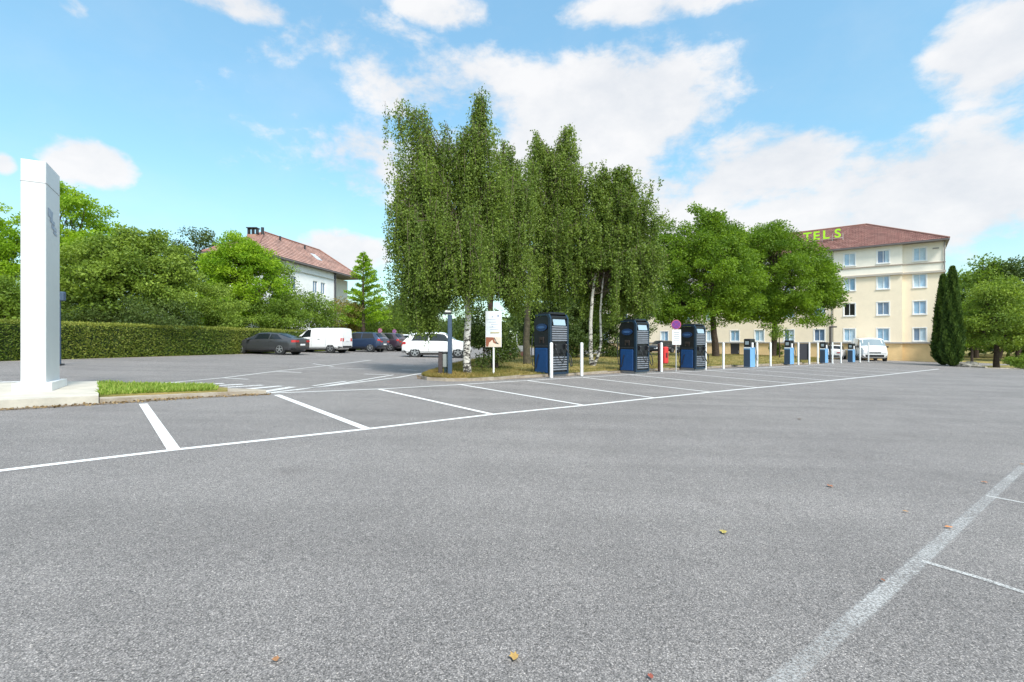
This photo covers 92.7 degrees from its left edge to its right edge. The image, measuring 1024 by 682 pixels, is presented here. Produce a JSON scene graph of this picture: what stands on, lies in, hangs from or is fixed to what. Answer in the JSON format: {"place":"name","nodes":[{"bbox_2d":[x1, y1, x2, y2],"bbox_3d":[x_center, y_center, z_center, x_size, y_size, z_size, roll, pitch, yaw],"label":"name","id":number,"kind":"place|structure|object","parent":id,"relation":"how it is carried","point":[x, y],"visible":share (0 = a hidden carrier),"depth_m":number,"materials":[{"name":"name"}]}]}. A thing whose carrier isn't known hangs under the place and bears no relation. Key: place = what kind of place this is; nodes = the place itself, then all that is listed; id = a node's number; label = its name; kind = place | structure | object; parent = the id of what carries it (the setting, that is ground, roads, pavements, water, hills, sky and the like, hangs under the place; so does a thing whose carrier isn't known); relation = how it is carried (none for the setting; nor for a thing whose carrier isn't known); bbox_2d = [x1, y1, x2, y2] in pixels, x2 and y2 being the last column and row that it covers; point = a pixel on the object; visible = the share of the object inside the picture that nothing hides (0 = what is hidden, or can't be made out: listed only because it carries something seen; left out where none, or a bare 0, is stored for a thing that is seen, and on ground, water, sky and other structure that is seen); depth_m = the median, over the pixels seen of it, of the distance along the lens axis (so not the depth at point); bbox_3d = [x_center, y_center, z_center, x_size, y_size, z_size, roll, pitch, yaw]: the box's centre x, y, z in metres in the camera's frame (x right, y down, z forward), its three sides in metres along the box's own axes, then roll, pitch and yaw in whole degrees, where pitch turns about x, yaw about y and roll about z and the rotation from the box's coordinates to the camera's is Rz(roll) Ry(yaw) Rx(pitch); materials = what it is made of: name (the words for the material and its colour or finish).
{"place":"outdoors","nodes":[
{"label":"outdoors","id":0,"kind":"place"},
{"bbox_2d":[0,347,1023,681],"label":"asphalt car park","id":1,"kind":"structure","parent":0,"point":[576,543],"depth_m":3.52,"materials":[{"name":"asphalt"}]},
{"bbox_2d":[0,381,98,408],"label":"concrete island","id":2,"kind":"structure","parent":1,"relation":"on","point":[73,392],"depth_m":8.82,"materials":[{"name":"concrete"}]},
{"bbox_2d":[12,158,66,391],"bbox_3d":[-9.440,-1.258,9.790,0.560,4.462,1.160,0,0,-31],"label":"sign pylon","id":3,"kind":"object","parent":2,"relation":"on","point":[40,275],"visible":0.95,"depth_m":9.41,"materials":[{"name":"white metal"}]},
{"bbox_2d":[60,292,65,365],"bbox_3d":[-16.454,-0.432,17.779,0.340,2.790,0.220,0,0,0],"label":"lamp post","id":4,"kind":"object","parent":1,"relation":"on","point":[62,296],"visible":0.37,"depth_m":17.77,"materials":[{"name":"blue metal"}]},
{"bbox_2d":[4,394,270,409],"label":"kerb dirt","id":5,"kind":"structure","parent":1,"relation":"on","point":[129,401],"depth_m":9.21,"materials":[{"name":"soil"}]},
{"bbox_2d":[100,388,265,402],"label":"kerb island","id":6,"kind":"structure","parent":1,"relation":"on","point":[232,391],"depth_m":9.91,"materials":[{"name":"concrete"}]},
{"bbox_2d":[100,387,227,396],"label":"island soil","id":7,"kind":"structure","parent":6,"relation":"in","point":[222,389],"depth_m":9.95,"materials":[{"name":"brown soil"}]},
{"bbox_2d":[95,379,219,394],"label":"grass tufts","id":8,"kind":"object","parent":7,"relation":"on","point":[107,387],"visible":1,"depth_m":10.21,"materials":[{"name":"plant"}]},
{"bbox_2d":[6,360,421,392],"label":"bay lines","id":9,"kind":"object","parent":1,"relation":"on","point":[301,372],"visible":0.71,"depth_m":14.36,"materials":[{"name":"white paint"}]},
{"bbox_2d":[171,381,345,391],"bbox_3d":[-7.340,1.097,13.067,4.523,0.105,3.344,0,0,10],"label":"hatched zone","id":10,"kind":"object","parent":1,"relation":"on","point":[262,387],"visible":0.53,"depth_m":12.34,"materials":[{"name":"white paint"}]},
{"bbox_2d":[240,332,309,354],"bbox_3d":[-16.034,0.096,32.308,4.854,1.535,2.142,0,0,10],"label":"parked car","id":11,"kind":"object","parent":1,"relation":"on","point":[278,343],"visible":0.92,"depth_m":31.45,"materials":[{"name":"grey paint"}]},
{"bbox_2d":[299,328,351,352],"bbox_3d":[-14.635,-0.105,37.316,4.454,1.935,2.171,0,0,10],"label":"parked van","id":12,"kind":"object","parent":1,"relation":"on","point":[332,340],"visible":0.7,"depth_m":36.38,"materials":[{"name":"white paint"}]},
{"bbox_2d":[0,366,717,409],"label":"leaf litter","id":13,"kind":"object","parent":1,"relation":"on","point":[138,400],"visible":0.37,"depth_m":9.15,"materials":[{"name":"plant"}]},
{"bbox_2d":[348,332,388,351],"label":"parked car","id":14,"kind":"object","parent":1,"relation":"on","point":[372,341],"visible":0.73,"depth_m":40.62,"materials":[{"name":"blue paint"}]},
{"bbox_2d":[360,333,405,350],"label":"parked car","id":15,"kind":"object","parent":1,"relation":"on","point":[396,340],"visible":0.38,"depth_m":43.96,"materials":[{"name":"purple paint"}]},
{"bbox_2d":[401,332,471,357],"bbox_3d":[-5.115,0.213,33.540,4.652,1.798,2.321,0,0,-4],"label":"parked car","id":16,"kind":"object","parent":1,"relation":"on","point":[413,347],"visible":0.78,"depth_m":32.58,"materials":[{"name":"white paint"}]},
{"bbox_2d":[0,369,935,470],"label":"front bay line","id":17,"kind":"object","parent":1,"relation":"on","point":[24,467],"visible":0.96,"depth_m":6.51,"materials":[{"name":"white paint"}]},
{"bbox_2d":[139,364,907,449],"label":"bay divider lines","id":18,"kind":"object","parent":1,"relation":"on","point":[165,437],"visible":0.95,"depth_m":8.45,"materials":[{"name":"white paint"}]},
{"bbox_2d":[279,364,820,392],"bbox_3d":[10.173,1.442,24.782,41.836,0.579,0.463,0,0,-42],"label":"bay line","id":19,"kind":"object","parent":1,"relation":"on","point":[491,382],"visible":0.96,"depth_m":14.54,"materials":[{"name":"white paint"}]},
{"bbox_2d":[549,342,553,377],"bbox_3d":[1.404,0.675,17.421,0.170,1.320,0.170,0,0,0],"label":"bollard","id":20,"kind":"object","parent":1,"relation":"on","point":[551,359],"visible":0.88,"depth_m":17.37,"materials":[{"name":"grey metal"}]},
{"bbox_2d":[580,342,583,375],"bbox_3d":[2.670,0.689,18.711,0.170,1.341,0.170,0,0,0],"label":"bollard","id":21,"kind":"object","parent":1,"relation":"on","point":[581,358],"visible":0.88,"depth_m":18.66,"materials":[{"name":"grey metal"}]},
{"bbox_2d":[421,352,819,380],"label":"lawn kerb","id":22,"kind":"structure","parent":1,"relation":"on","point":[493,378],"depth_m":17.50,"materials":[{"name":"concrete"}]},
{"bbox_2d":[649,340,674,352],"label":"parked car","id":23,"kind":"object","parent":1,"relation":"on","point":[653,346],"visible":0.51,"depth_m":63.91,"materials":[{"name":"grey paint"}]},
{"bbox_2d":[658,343,667,370],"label":"fire point","id":24,"kind":"structure","parent":1,"relation":"on","point":[665,354],"depth_m":22.62,"materials":[{"name":"red"}]},
{"bbox_2d":[671,320,680,370],"bbox_3d":[7.811,0.186,23.244,0.450,2.475,0.092,0,0,10],"label":"parking sign","id":25,"kind":"object","parent":1,"relation":"on","point":[676,333],"visible":1,"depth_m":23.23,"materials":[{"name":"grey"}]},
{"bbox_2d":[744,339,757,366],"bbox_3d":[13.916,0.635,28.428,0.702,1.640,0.557,0,0,-39],"label":"charger","id":26,"kind":"object","parent":1,"relation":"on","point":[749,352],"visible":1,"depth_m":28.28,"materials":[{"name":"blue"}]},
{"bbox_2d":[784,340,795,363],"bbox_3d":[19.387,0.716,33.993,0.716,1.673,0.568,0,0,-39],"label":"charger","id":27,"kind":"object","parent":1,"relation":"on","point":[789,345],"visible":1,"depth_m":33.86,"materials":[{"name":"blue"}]},
{"bbox_2d":[828,345,846,359],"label":"parked car","id":28,"kind":"object","parent":1,"relation":"on","point":[836,351],"visible":0.49,"depth_m":52.43,"materials":[{"name":"white paint"}]},
{"bbox_2d":[848,344,856,361],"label":"charger","id":29,"kind":"object","parent":1,"relation":"on","point":[851,352],"visible":1,"depth_m":42.00,"materials":[{"name":"blue"}]},
{"bbox_2d":[851,338,888,360],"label":"parked van","id":30,"kind":"object","parent":1,"relation":"on","point":[878,347],"visible":0.79,"depth_m":49.69,"materials":[{"name":"white paint"}]},
{"bbox_2d":[766,465,1023,681],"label":"worn lane line","id":31,"kind":"object","parent":1,"relation":"on","point":[891,591],"visible":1,"depth_m":2.70,"materials":[{"name":"grey paint"}]},
{"bbox_2d":[921,495,1023,592],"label":"side bay lines","id":32,"kind":"object","parent":1,"relation":"on","point":[968,574],"visible":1,"depth_m":2.94,"materials":[{"name":"grey paint"}]},
{"bbox_2d":[972,366,1021,368],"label":"kerb","id":33,"kind":"structure","parent":1,"relation":"on","point":[1000,368],"depth_m":37.09,"materials":[{"name":"concrete"}]},
{"bbox_2d":[955,361,979,366],"bbox_3d":[36.520,1.814,39.199,1.730,0.556,1.458,0,0,0],"label":"boulder","id":34,"kind":"object","parent":33,"relation":"on","point":[968,364],"visible":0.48,"depth_m":38.79,"materials":[{"name":"stone"}]},
{"bbox_2d":[9,345,1014,367],"bbox_3d":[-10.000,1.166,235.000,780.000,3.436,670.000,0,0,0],"label":"ground","id":35,"kind":"structure","parent":0,"point":[986,358],"depth_m":66.72,"materials":[{"name":"green plant"}]},
{"bbox_2d":[0,202,20,284],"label":"broadleaf tree","id":36,"kind":"object","parent":35,"relation":"on","point":[10,245],"visible":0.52,"depth_m":32.44,"materials":[{"name":"green plant"}]},
{"bbox_2d":[0,272,69,323],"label":"shrub","id":37,"kind":"object","parent":35,"relation":"on","point":[10,304],"visible":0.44,"depth_m":26.48,"materials":[{"name":"green plant"}]},
{"bbox_2d":[20,181,125,289],"bbox_3d":[-29.001,-5.281,33.078,6.659,11.896,5.015,0,0,0],"label":"broadleaf tree","id":38,"kind":"object","parent":35,"relation":"on","point":[70,200],"visible":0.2,"depth_m":32.91,"materials":[{"name":"green plant"}]},
{"bbox_2d":[60,228,149,325],"bbox_3d":[-23.854,-2.924,27.980,5.897,7.546,5.243,0,0,0],"label":"shrub","id":39,"kind":"object","parent":35,"relation":"on","point":[91,270],"visible":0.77,"depth_m":26.99,"materials":[{"name":"green plant"}]},
{"bbox_2d":[61,293,204,331],"bbox_3d":[-21.973,-0.971,27.593,8.496,3.729,4.786,0,0,0],"label":"shrub","id":40,"kind":"object","parent":35,"relation":"on","point":[133,313],"visible":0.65,"depth_m":26.77,"materials":[{"name":"green plant"}]},
{"bbox_2d":[100,224,208,324],"bbox_3d":[-21.167,-3.037,28.965,5.782,7.858,4.484,0,0,25],"label":"shrub","id":41,"kind":"object","parent":35,"relation":"on","point":[164,280],"visible":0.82,"depth_m":28.19,"materials":[{"name":"green plant"}]},
{"bbox_2d":[167,238,195,275],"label":"broadleaf tree","id":42,"kind":"object","parent":35,"relation":"on","point":[178,242],"visible":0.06,"depth_m":43.67,"materials":[{"name":"green plant"}]},
{"bbox_2d":[175,226,224,319],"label":"broadleaf tree","id":43,"kind":"object","parent":35,"relation":"on","point":[205,240],"visible":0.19,"depth_m":43.48,"materials":[{"name":"green plant"}]},
{"bbox_2d":[0,318,403,360],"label":"hedge","id":44,"kind":"object","parent":35,"relation":"on","point":[96,340],"visible":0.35,"depth_m":24.88,"materials":[{"name":"green"}]},
{"bbox_2d":[179,279,256,329],"bbox_3d":[-20.305,-1.712,32.919,5.450,5.220,3.761,0,0,0],"label":"shrub","id":45,"kind":"object","parent":35,"relation":"on","point":[214,312],"visible":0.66,"depth_m":32.56,"materials":[{"name":"green plant"}]},
{"bbox_2d":[194,229,293,330],"bbox_3d":[-21.026,-3.923,37.982,8.075,9.571,5.094,0,0,0],"label":"broadleaf tree","id":46,"kind":"object","parent":35,"relation":"on","point":[248,260],"visible":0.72,"depth_m":37.23,"materials":[{"name":"green plant"}]},
{"bbox_2d":[230,291,314,331],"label":"shrub","id":47,"kind":"object","parent":35,"relation":"on","point":[267,318],"visible":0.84,"depth_m":37.36,"materials":[{"name":"green plant"}]},
{"bbox_2d":[201,227,358,330],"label":"apartment house","id":48,"kind":"structure","parent":35,"relation":"on","point":[326,275],"depth_m":51.02,"materials":[{"name":"white"}]},
{"bbox_2d":[257,252,304,316],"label":"broadleaf tree","id":49,"kind":"object","parent":35,"relation":"on","point":[287,270],"visible":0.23,"depth_m":40.50,"materials":[{"name":"green plant"}]},
{"bbox_2d":[286,289,351,329],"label":"shrub","id":50,"kind":"object","parent":35,"relation":"on","point":[319,320],"visible":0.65,"depth_m":41.98,"materials":[{"name":"green plant"}]},
{"bbox_2d":[320,296,366,331],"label":"shrub","id":51,"kind":"object","parent":35,"relation":"on","point":[349,326],"visible":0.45,"depth_m":47.38,"materials":[{"name":"green plant"}]},
{"bbox_2d":[336,252,391,331],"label":"conifer tree","id":52,"kind":"object","parent":35,"relation":"on","point":[370,277],"visible":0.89,"depth_m":47.80,"materials":[{"name":"green plant"}]},
{"bbox_2d":[350,298,409,332],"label":"shrub","id":53,"kind":"object","parent":35,"relation":"on","point":[385,327],"visible":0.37,"depth_m":51.43,"materials":[{"name":"green plant"}]},
{"bbox_2d":[386,296,464,335],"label":"shrub","id":54,"kind":"object","parent":35,"relation":"on","point":[444,326],"visible":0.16,"depth_m":57.85,"materials":[{"name":"green plant"}]},
{"bbox_2d":[16,296,1023,356],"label":"distant woodland","id":55,"kind":"object","parent":35,"relation":"on","point":[510,322],"visible":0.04,"depth_m":96.24,"materials":[{"name":"green plant"}]},
{"bbox_2d":[570,223,949,361],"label":"hotel","id":56,"kind":"structure","parent":35,"relation":"on","point":[892,274],"depth_m":54.29,"materials":[{"name":"white"}]},
{"bbox_2d":[730,330,739,341],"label":"window","id":57,"kind":"structure","parent":56,"relation":"in","point":[734,335],"depth_m":63.49,"materials":[{"name":"white"}]},
{"bbox_2d":[754,329,764,341],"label":"window","id":58,"kind":"structure","parent":56,"relation":"in","point":[759,334],"depth_m":61.65,"materials":[{"name":"white"}]},
{"bbox_2d":[813,328,825,341],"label":"window","id":59,"kind":"structure","parent":56,"relation":"in","point":[819,335],"depth_m":57.61,"materials":[{"name":"white"}]},
{"bbox_2d":[803,229,842,240],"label":"roof sign","id":60,"kind":"object","parent":56,"relation":"on","point":[824,237],"visible":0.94,"depth_m":58.74,"materials":[{"name":"yellow"}]},
{"bbox_2d":[843,328,855,341],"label":"window","id":61,"kind":"structure","parent":56,"relation":"in","point":[848,333],"depth_m":55.66,"materials":[{"name":"white"}]},
{"bbox_2d":[843,303,855,316],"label":"window","id":62,"kind":"structure","parent":56,"relation":"in","point":[850,309],"depth_m":55.65,"materials":[{"name":"white"}]},
{"bbox_2d":[843,278,855,291],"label":"window","id":63,"kind":"structure","parent":56,"relation":"in","point":[851,286],"depth_m":55.65,"materials":[{"name":"white"}]},
{"bbox_2d":[843,252,855,266],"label":"window","id":64,"kind":"structure","parent":56,"relation":"in","point":[849,260],"depth_m":55.66,"materials":[{"name":"white"}]},
{"bbox_2d":[876,328,889,341],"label":"window","id":65,"kind":"structure","parent":56,"relation":"in","point":[883,333],"depth_m":53.72,"materials":[{"name":"white"}]},
{"bbox_2d":[876,301,889,315],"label":"window","id":66,"kind":"structure","parent":56,"relation":"in","point":[883,307],"depth_m":53.76,"materials":[{"name":"white"}]},
{"bbox_2d":[876,275,889,289],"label":"window","id":67,"kind":"structure","parent":56,"relation":"in","point":[882,282],"depth_m":53.76,"materials":[{"name":"white"}]},
{"bbox_2d":[876,249,889,263],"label":"window","id":68,"kind":"structure","parent":56,"relation":"in","point":[882,257],"depth_m":53.76,"materials":[{"name":"white"}]},
{"bbox_2d":[912,327,927,341],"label":"window","id":69,"kind":"structure","parent":56,"relation":"in","point":[919,334],"depth_m":52.20,"materials":[{"name":"white"}]},
{"bbox_2d":[912,300,927,314],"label":"window","id":70,"kind":"structure","parent":56,"relation":"in","point":[919,307],"depth_m":52.20,"materials":[{"name":"white"}]},
{"bbox_2d":[912,273,927,288],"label":"window","id":71,"kind":"structure","parent":56,"relation":"in","point":[919,280],"depth_m":52.20,"materials":[{"name":"white"}]},
{"bbox_2d":[912,246,927,261],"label":"window","id":72,"kind":"structure","parent":56,"relation":"in","point":[919,254],"depth_m":52.20,"materials":[{"name":"white"}]},
{"bbox_2d":[929,273,946,364],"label":"cypress","id":73,"kind":"object","parent":35,"relation":"on","point":[936,327],"visible":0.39,"depth_m":41.60,"materials":[{"name":"green plant"}]},
{"bbox_2d":[937,265,966,366],"bbox_3d":[35.287,-2.057,39.116,1.815,8.235,1.829,0,0,0],"label":"cypress","id":74,"kind":"object","parent":35,"relation":"on","point":[952,343],"visible":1,"depth_m":38.81,"materials":[{"name":"green plant"}]},
{"bbox_2d":[961,296,989,361],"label":"broadleaf tree","id":75,"kind":"object","parent":35,"relation":"on","point":[969,346],"visible":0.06,"depth_m":47.89,"materials":[{"name":"green plant"}]},
{"bbox_2d":[946,252,1018,357],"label":"broadleaf tree","id":76,"kind":"object","parent":35,"relation":"on","point":[967,279],"visible":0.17,"depth_m":70.53,"materials":[{"name":"green plant"}]},
{"bbox_2d":[961,275,1023,367],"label":"broadleaf tree","id":77,"kind":"object","parent":35,"relation":"on","point":[999,314],"visible":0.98,"depth_m":38.26,"materials":[{"name":"green plant"}]},
{"bbox_2d":[973,255,1023,358],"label":"broadleaf tree","id":78,"kind":"object","parent":35,"relation":"on","point":[1015,268],"visible":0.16,"depth_m":69.04,"materials":[{"name":"green plant"}]},
{"bbox_2d":[1001,353,1023,368],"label":"shrub","id":79,"kind":"object","parent":35,"relation":"on","point":[1013,361],"visible":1,"depth_m":37.05,"materials":[{"name":"green plant"}]},
{"bbox_2d":[0,0,1023,337],"label":"sky","id":80,"kind":"structure","parent":0,"point":[217,115],"materials":[{"name":"blue"}]},
{"bbox_2d":[417,363,820,378],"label":"dirt verge","id":81,"kind":"structure","parent":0,"point":[657,370],"depth_m":20.55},
{"bbox_2d":[443,310,452,374],"bbox_3d":[-2.149,0.056,16.383,0.290,2.274,0.200,0,0,0],"label":"lamp post","id":82,"kind":"object","parent":81,"relation":"on","point":[449,342],"visible":0.9,"depth_m":16.31,"materials":[{"name":"blue metal"}]},
{"bbox_2d":[531,312,572,376],"bbox_3d":[1.500,0.089,18.578,1.216,2.399,1.311,0,0,-39],"label":"fast charger","id":83,"kind":"object","parent":81,"relation":"on","point":[550,327],"visible":0.94,"depth_m":18.29,"materials":[{"name":"blue"}]},
{"bbox_2d":[535,348,547,372],"bbox_3d":[1.104,0.690,18.341,0.057,0.931,0.684,0,0,-39],"label":"door","id":84,"kind":"structure","parent":83,"relation":"in","point":[542,364],"depth_m":18.30,"materials":[{"name":"blue metal"}]},
{"bbox_2d":[617,319,652,373],"bbox_3d":[5.338,0.188,21.266,1.190,2.348,1.284,0,0,-39],"label":"fast charger","id":85,"kind":"object","parent":81,"relation":"on","point":[634,352],"visible":1,"depth_m":20.98,"materials":[{"name":"blue"}]},
{"bbox_2d":[621,349,632,370],"bbox_3d":[4.951,0.776,21.034,0.056,0.911,0.670,0,0,-39],"label":"door","id":86,"kind":"structure","parent":85,"relation":"in","point":[627,365],"depth_m":20.98,"materials":[{"name":"blue metal"}]},
{"bbox_2d":[678,324,708,370],"bbox_3d":[9.222,0.259,24.881,1.190,2.348,1.283,0,0,-39],"label":"fast charger","id":87,"kind":"object","parent":81,"relation":"on","point":[693,352],"visible":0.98,"depth_m":24.59,"materials":[{"name":"blue"}]},
{"bbox_2d":[681,350,692,367],"bbox_3d":[8.835,0.847,24.649,0.056,0.911,0.670,0,0,-39],"label":"door","id":88,"kind":"structure","parent":87,"relation":"in","point":[688,358],"depth_m":24.60,"materials":[{"name":"blue metal"}]},
{"bbox_2d":[799,344,807,361],"bbox_3d":[21.654,0.921,36.158,0.740,1.570,0.074,0,0,8],"label":"notice board","id":89,"kind":"object","parent":81,"relation":"on","point":[803,351],"visible":0.88,"depth_m":36.13,"materials":[{"name":"grey"}]},
{"bbox_2d":[820,342,829,362],"bbox_3d":[24.806,0.834,38.676,0.702,1.640,0.557,0,0,-39],"label":"charger","id":90,"kind":"object","parent":81,"relation":"on","point":[824,348],"visible":1,"depth_m":38.52,"materials":[{"name":"blue"}]},
{"bbox_2d":[421,352,819,377],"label":"lawn","id":91,"kind":"structure","parent":0,"point":[669,361],"depth_m":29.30,"materials":[{"name":"green plant"}]},
{"bbox_2d":[438,351,442,372],"bbox_3d":[-2.406,0.728,16.409,0.150,0.820,0.150,0,0,0],"label":"stub post","id":92,"kind":"object","parent":91,"relation":"on","point":[440,361],"visible":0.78,"depth_m":16.34,"materials":[{"name":"black plastic"}]},
{"bbox_2d":[443,352,447,374],"bbox_3d":[-2.271,0.739,16.539,0.180,0.771,0.170,0,0,0],"label":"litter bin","id":93,"kind":"object","parent":91,"relation":"on","point":[445,360],"visible":0.91,"depth_m":16.47,"materials":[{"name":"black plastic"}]},
{"bbox_2d":[375,83,527,373],"bbox_3d":[-2.196,-3.896,17.004,4.604,10.270,3.928,0,0,-29],"label":"birch tree","id":94,"kind":"object","parent":91,"relation":"on","point":[442,235],"visible":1,"depth_m":16.80,"materials":[{"name":"green plant"}]},
{"bbox_2d":[462,305,521,367],"bbox_3d":[-0.874,-0.149,20.441,2.581,2.823,1.893,0,0,0],"label":"shrub","id":95,"kind":"object","parent":91,"relation":"on","point":[478,330],"visible":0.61,"depth_m":20.26,"materials":[{"name":"green plant"}]},
{"bbox_2d":[485,311,501,372],"bbox_3d":[-0.664,0.084,17.572,0.580,2.384,0.095,0,0,4],"label":"information board","id":96,"kind":"object","parent":91,"relation":"on","point":[493,329],"visible":0.94,"depth_m":17.54,"materials":[{"name":"white metal"}]},
{"bbox_2d":[478,139,543,367],"bbox_3d":[-0.641,-3.749,20.895,4.003,9.947,3.212,0,0,0],"label":"birch tree","id":97,"kind":"object","parent":91,"relation":"on","point":[512,266],"visible":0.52,"depth_m":20.42,"materials":[{"name":"green plant"}]},
{"bbox_2d":[512,285,588,357],"bbox_3d":[2.751,-1.554,33.896,5.794,5.998,4.546,0,0,0],"label":"shrub","id":98,"kind":"object","parent":91,"relation":"on","point":[572,340],"visible":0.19,"depth_m":33.62,"materials":[{"name":"green plant"}]},
{"bbox_2d":[519,122,608,363],"bbox_3d":[2.263,-5.026,24.503,5.360,12.258,4.394,0,0,0],"label":"birch tree","id":99,"kind":"object","parent":91,"relation":"on","point":[562,199],"visible":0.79,"depth_m":23.99,"materials":[{"name":"green plant"}]},
{"bbox_2d":[559,287,610,356],"bbox_3d":[5.054,-1.863,36.137,4.924,6.668,4.376,0,0,0],"label":"shrub","id":100,"kind":"object","parent":91,"relation":"on","point":[585,324],"visible":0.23,"depth_m":35.44,"materials":[{"name":"green plant"}]},
{"bbox_2d":[559,159,672,365],"bbox_3d":[5.105,-3.841,24.193,5.560,10.226,3.766,0,0,0],"label":"birch tree","id":101,"kind":"object","parent":91,"relation":"on","point":[630,255],"visible":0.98,"depth_m":23.65,"materials":[{"name":"green plant"}]},
{"bbox_2d":[586,289,659,356],"bbox_3d":[8.162,-1.816,37.935,6.299,6.686,5.610,0,0,31],"label":"shrub","id":102,"kind":"object","parent":91,"relation":"on","point":[609,348],"visible":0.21,"depth_m":37.59,"materials":[{"name":"green plant"}]},
{"bbox_2d":[650,201,773,355],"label":"broadleaf tree","id":103,"kind":"object","parent":91,"relation":"on","point":[713,254],"visible":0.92,"depth_m":40.35,"materials":[{"name":"green plant"}]},
{"bbox_2d":[767,325,793,356],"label":"sapling","id":104,"kind":"object","parent":91,"relation":"on","point":[775,333],"visible":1,"depth_m":42.16,"materials":[{"name":"green plant"}]},
{"bbox_2d":[742,219,851,355],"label":"broadleaf tree","id":105,"kind":"object","parent":91,"relation":"on","point":[818,270],"visible":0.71,"depth_m":45.82,"materials":[{"name":"green plant"}]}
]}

